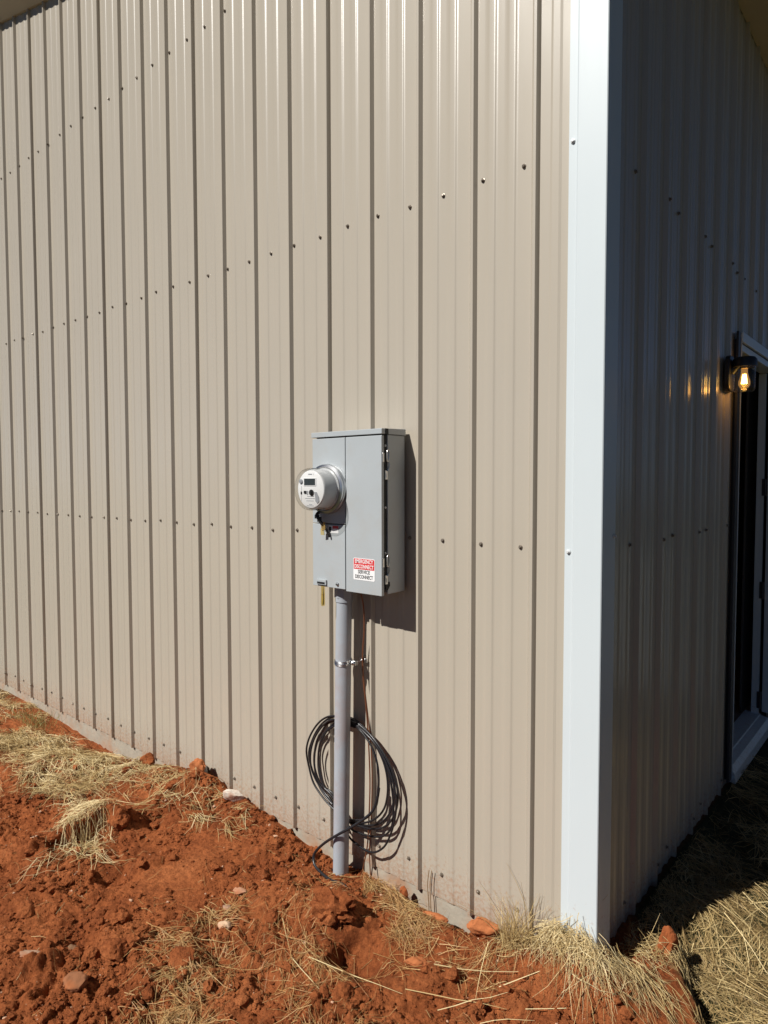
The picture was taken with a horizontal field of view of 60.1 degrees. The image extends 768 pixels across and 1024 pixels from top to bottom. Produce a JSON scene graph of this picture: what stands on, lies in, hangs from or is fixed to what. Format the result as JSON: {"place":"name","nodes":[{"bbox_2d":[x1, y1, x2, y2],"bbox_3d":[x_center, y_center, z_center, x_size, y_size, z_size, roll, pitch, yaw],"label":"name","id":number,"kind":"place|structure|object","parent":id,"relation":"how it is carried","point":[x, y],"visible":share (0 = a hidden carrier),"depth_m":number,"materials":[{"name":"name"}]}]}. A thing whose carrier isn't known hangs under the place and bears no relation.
{"place":"outdoors","nodes":[
{"label":"outdoors","id":0,"kind":"place"},
{"bbox_2d":[0,689,767,1023],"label":"ground","id":1,"kind":"structure","parent":0,"point":[362,941],"depth_m":2.32,"materials":[{"name":"red soil"}]},
{"bbox_2d":[20,950,40,956],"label":"stone","id":2,"kind":"object","parent":1,"relation":"on","point":[23,953],"visible":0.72,"depth_m":2.17,"materials":[{"name":"beige stone"}]},
{"bbox_2d":[5,698,64,733],"bbox_3d":[-2.306,1.352,4.371,0.716,0.131,0.264,2,3,40],"label":"grass tuft","id":3,"kind":"object","parent":1,"relation":"on","point":[40,722],"visible":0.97,"depth_m":4.37,"materials":[{"name":"beige plant"}]},
{"bbox_2d":[7,790,133,885],"bbox_3d":[-1.301,1.371,2.928,0.466,0.189,0.682,-1,3,-14],"label":"straw clump","id":4,"kind":"object","parent":1,"relation":"on","point":[70,818],"visible":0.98,"depth_m":2.87,"materials":[{"name":"beige plant"}]},
{"bbox_2d":[68,944,76,949],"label":"stone","id":5,"kind":"object","parent":1,"relation":"on","point":[71,946],"visible":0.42,"depth_m":2.25,"materials":[{"name":"beige stone"}]},
{"bbox_2d":[63,971,87,991],"bbox_3d":[-0.964,1.460,2.064,0.077,0.040,0.065,1,3,14],"label":"stone","id":6,"kind":"object","parent":1,"relation":"on","point":[74,981],"visible":1,"depth_m":2.06,"materials":[{"name":"brown stone"}]},
{"bbox_2d":[99,938,130,964],"bbox_3d":[-0.887,1.444,2.200,0.113,0.052,0.099,2,3,40],"label":"clay clod","id":7,"kind":"object","parent":1,"relation":"on","point":[115,950],"visible":0.97,"depth_m":2.18,"materials":[{"name":"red soil"}]},
{"bbox_2d":[106,807,129,830],"bbox_3d":[-1.173,1.358,2.939,0.109,0.095,0.085,2,3,40],"label":"clay clod","id":8,"kind":"object","parent":1,"relation":"on","point":[119,819],"visible":1,"depth_m":2.92,"materials":[{"name":"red soil"}]},
{"bbox_2d":[0,690,262,841],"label":"straw mulch","id":9,"kind":"object","parent":1,"relation":"on","point":[24,739],"visible":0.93,"depth_m":3.48,"materials":[{"name":"beige plant"}]},
{"bbox_2d":[140,752,154,765],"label":"clay clod","id":10,"kind":"object","parent":1,"relation":"on","point":[148,758],"visible":0.86,"depth_m":3.47,"materials":[{"name":"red soil"}]},
{"bbox_2d":[168,946,194,969],"bbox_3d":[-0.662,1.451,2.165,0.095,0.040,0.078,2,3,40],"label":"clay clod","id":11,"kind":"object","parent":1,"relation":"on","point":[178,955],"visible":0.98,"depth_m":2.16,"materials":[{"name":"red soil"}]},
{"bbox_2d":[189,758,205,771],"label":"clay clod","id":12,"kind":"object","parent":1,"relation":"on","point":[198,764],"visible":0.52,"depth_m":3.26,"materials":[{"name":"orange soil"}]},
{"bbox_2d":[181,810,215,817],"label":"clay clod","id":13,"kind":"object","parent":1,"relation":"on","point":[204,812],"visible":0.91,"depth_m":3.04,"materials":[{"name":"red soil"}]},
{"bbox_2d":[217,921,231,929],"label":"stone","id":14,"kind":"object","parent":1,"relation":"on","point":[227,925],"visible":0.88,"depth_m":2.35,"materials":[{"name":"white stone"}]},
{"bbox_2d":[223,904,230,912],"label":"stone","id":15,"kind":"object","parent":1,"relation":"on","point":[228,906],"visible":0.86,"depth_m":2.45,"materials":[{"name":"beige stone"}]},
{"bbox_2d":[223,789,243,801],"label":"stone","id":16,"kind":"object","parent":1,"relation":"on","point":[232,795],"visible":0.95,"depth_m":3.10,"materials":[{"name":"white stone"}]},
{"bbox_2d":[233,887,245,894],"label":"stone","id":17,"kind":"object","parent":1,"relation":"on","point":[238,890],"visible":1,"depth_m":2.50,"materials":[{"name":"stone"}]},
{"bbox_2d":[1,760,578,1023],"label":"loose straw","id":18,"kind":"object","parent":1,"relation":"on","point":[165,1018],"visible":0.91,"depth_m":2.13,"materials":[{"name":"beige plant"}]},
{"bbox_2d":[18,792,564,1023],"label":"loose straw","id":19,"kind":"object","parent":1,"relation":"on","point":[414,990],"visible":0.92,"depth_m":2.03,"materials":[{"name":"beige plant"}]},
{"bbox_2d":[0,752,612,1023],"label":"grit","id":20,"kind":"object","parent":1,"relation":"on","point":[130,900],"visible":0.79,"depth_m":2.50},
{"bbox_2d":[309,886,356,925],"bbox_3d":[-0.178,1.383,2.323,0.195,0.145,0.131,2,3,40],"label":"clay clod","id":21,"kind":"object","parent":1,"relation":"on","point":[329,906],"visible":0.98,"depth_m":2.28,"materials":[{"name":"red soil"}]},
{"bbox_2d":[0,0,767,949],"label":"metal building","id":22,"kind":"structure","parent":1,"relation":"on","point":[502,264],"depth_m":2.68,"materials":[{"name":"beige paint"}]},
{"bbox_2d":[333,588,367,875],"bbox_3d":[-0.136,0.905,2.614,0.144,1.230,0.078,0,3,7],"label":"conduit","id":23,"kind":"object","parent":22,"relation":"attached to","point":[344,661],"visible":0.96,"depth_m":2.59,"materials":[{"name":"grey plastic"}]},
{"bbox_2d":[305,715,398,885],"bbox_3d":[-0.176,1.123,2.613,0.512,0.603,0.161,2,3,40],"label":"cable coil","id":24,"kind":"object","parent":22,"relation":"attached to","point":[360,727],"visible":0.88,"depth_m":2.60,"materials":[{"name":"black plastic"}]},
{"bbox_2d":[311,428,405,595],"bbox_3d":[-0.098,-0.006,2.504,0.364,0.599,0.142,2,3,40],"label":"meter box","id":25,"kind":"object","parent":22,"relation":"attached to","point":[360,549],"visible":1,"depth_m":2.42,"materials":[{"name":"grey metal"}]},
{"bbox_2d":[294,464,345,536],"bbox_3d":[-0.245,-0.041,2.477,0.189,0.278,0.110,2,3,40],"label":"electric meter","id":26,"kind":"object","parent":25,"relation":"attached to","point":[321,488],"visible":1,"depth_m":2.45,"materials":[{"name":"metal"}]},
{"bbox_2d":[322,587,323,604],"bbox_3d":[-0.235,0.320,2.552,0.016,0.083,0.016,2,3,40],"label":"barrel seal","id":27,"kind":"object","parent":25,"relation":"hanging from","point":[322,596],"visible":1,"depth_m":2.55,"materials":[{"name":"gold metal"}]},
{"bbox_2d":[346,435,383,595],"bbox_3d":[-0.071,0.012,2.408,0.174,0.571,0.014,2,3,40],"label":"cabinet door","id":28,"kind":"structure","parent":25,"relation":"in","point":[364,464],"depth_m":2.39,"materials":[{"name":"grey metal"}]},
{"bbox_2d":[360,593,372,879],"bbox_3d":[-0.074,0.885,2.586,0.065,1.191,0.043,2,3,40],"label":"ground wire","id":29,"kind":"object","parent":25,"relation":"hanging from","point":[370,775],"visible":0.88,"depth_m":2.60,"materials":[{"name":"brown metal"}]},
{"bbox_2d":[724,356,756,392],"bbox_3d":[1.615,-0.625,3.000,0.122,0.170,0.110,2,3,40],"label":"wall lamp","id":30,"kind":"object","parent":22,"relation":"attached to","point":[732,365],"visible":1,"depth_m":2.99,"materials":[{"name":"black plastic"}]},
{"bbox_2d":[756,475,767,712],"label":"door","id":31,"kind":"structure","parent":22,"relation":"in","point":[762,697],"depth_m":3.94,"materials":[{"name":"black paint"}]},
{"bbox_2d":[355,871,450,964],"bbox_3d":[0.064,1.424,2.383,0.538,0.118,0.288,6,7,68],"label":"straw clump","id":32,"kind":"object","parent":1,"relation":"on","point":[405,901],"visible":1,"depth_m":2.33,"materials":[{"name":"beige plant"}]},
{"bbox_2d":[399,886,407,898],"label":"clay clod","id":33,"kind":"object","parent":1,"relation":"on","point":[403,891],"visible":0.6,"depth_m":2.47,"materials":[{"name":"orange soil"}]},
{"bbox_2d":[403,956,428,966],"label":"clay clod","id":34,"kind":"object","parent":1,"relation":"on","point":[416,961],"visible":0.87,"depth_m":2.14,"materials":[{"name":"orange soil"}]},
{"bbox_2d":[427,870,431,909],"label":"weed stalks","id":35,"kind":"object","parent":1,"relation":"on","point":[430,889],"visible":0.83,"depth_m":2.43,"materials":[{"name":"brown plant"}]},
{"bbox_2d":[421,911,448,923],"bbox_3d":[0.175,1.431,2.346,0.111,0.032,0.036,1,3,20],"label":"clay clod","id":36,"kind":"object","parent":1,"relation":"on","point":[438,916],"visible":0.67,"depth_m":2.33,"materials":[{"name":"orange soil"}]},
{"bbox_2d":[467,916,498,938],"bbox_3d":[0.333,1.406,2.245,0.117,0.081,0.041,1,3,25],"label":"clay clod","id":37,"kind":"object","parent":1,"relation":"on","point":[478,926],"visible":0.89,"depth_m":2.23,"materials":[{"name":"orange soil"}]},
{"bbox_2d":[453,874,544,974],"bbox_3d":[0.363,1.312,2.151,0.351,0.268,0.203,2,3,40],"label":"dry grass tuft","id":38,"kind":"object","parent":1,"relation":"on","point":[509,939],"visible":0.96,"depth_m":2.14,"materials":[{"name":"plant"}]},
{"bbox_2d":[492,897,668,1023],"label":"straw clump","id":39,"kind":"object","parent":1,"relation":"on","point":[567,939],"visible":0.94,"depth_m":2.00,"materials":[{"name":"beige plant"}]},
{"bbox_2d":[584,914,703,1023],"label":"straw clump","id":40,"kind":"object","parent":1,"relation":"on","point":[650,978],"visible":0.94,"depth_m":1.99,"materials":[{"name":"beige plant"}]},
{"bbox_2d":[654,926,678,956],"bbox_3d":[0.910,1.397,2.137,0.062,0.144,0.062,2,3,40],"label":"clay clod","id":41,"kind":"object","parent":1,"relation":"on","point":[668,934],"visible":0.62,"depth_m":2.12,"materials":[{"name":"orange soil"}]},
{"bbox_2d":[613,754,767,1023],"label":"straw mulch","id":42,"kind":"object","parent":1,"relation":"on","point":[717,893],"visible":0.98,"depth_m":2.30,"materials":[{"name":"beige plant"}]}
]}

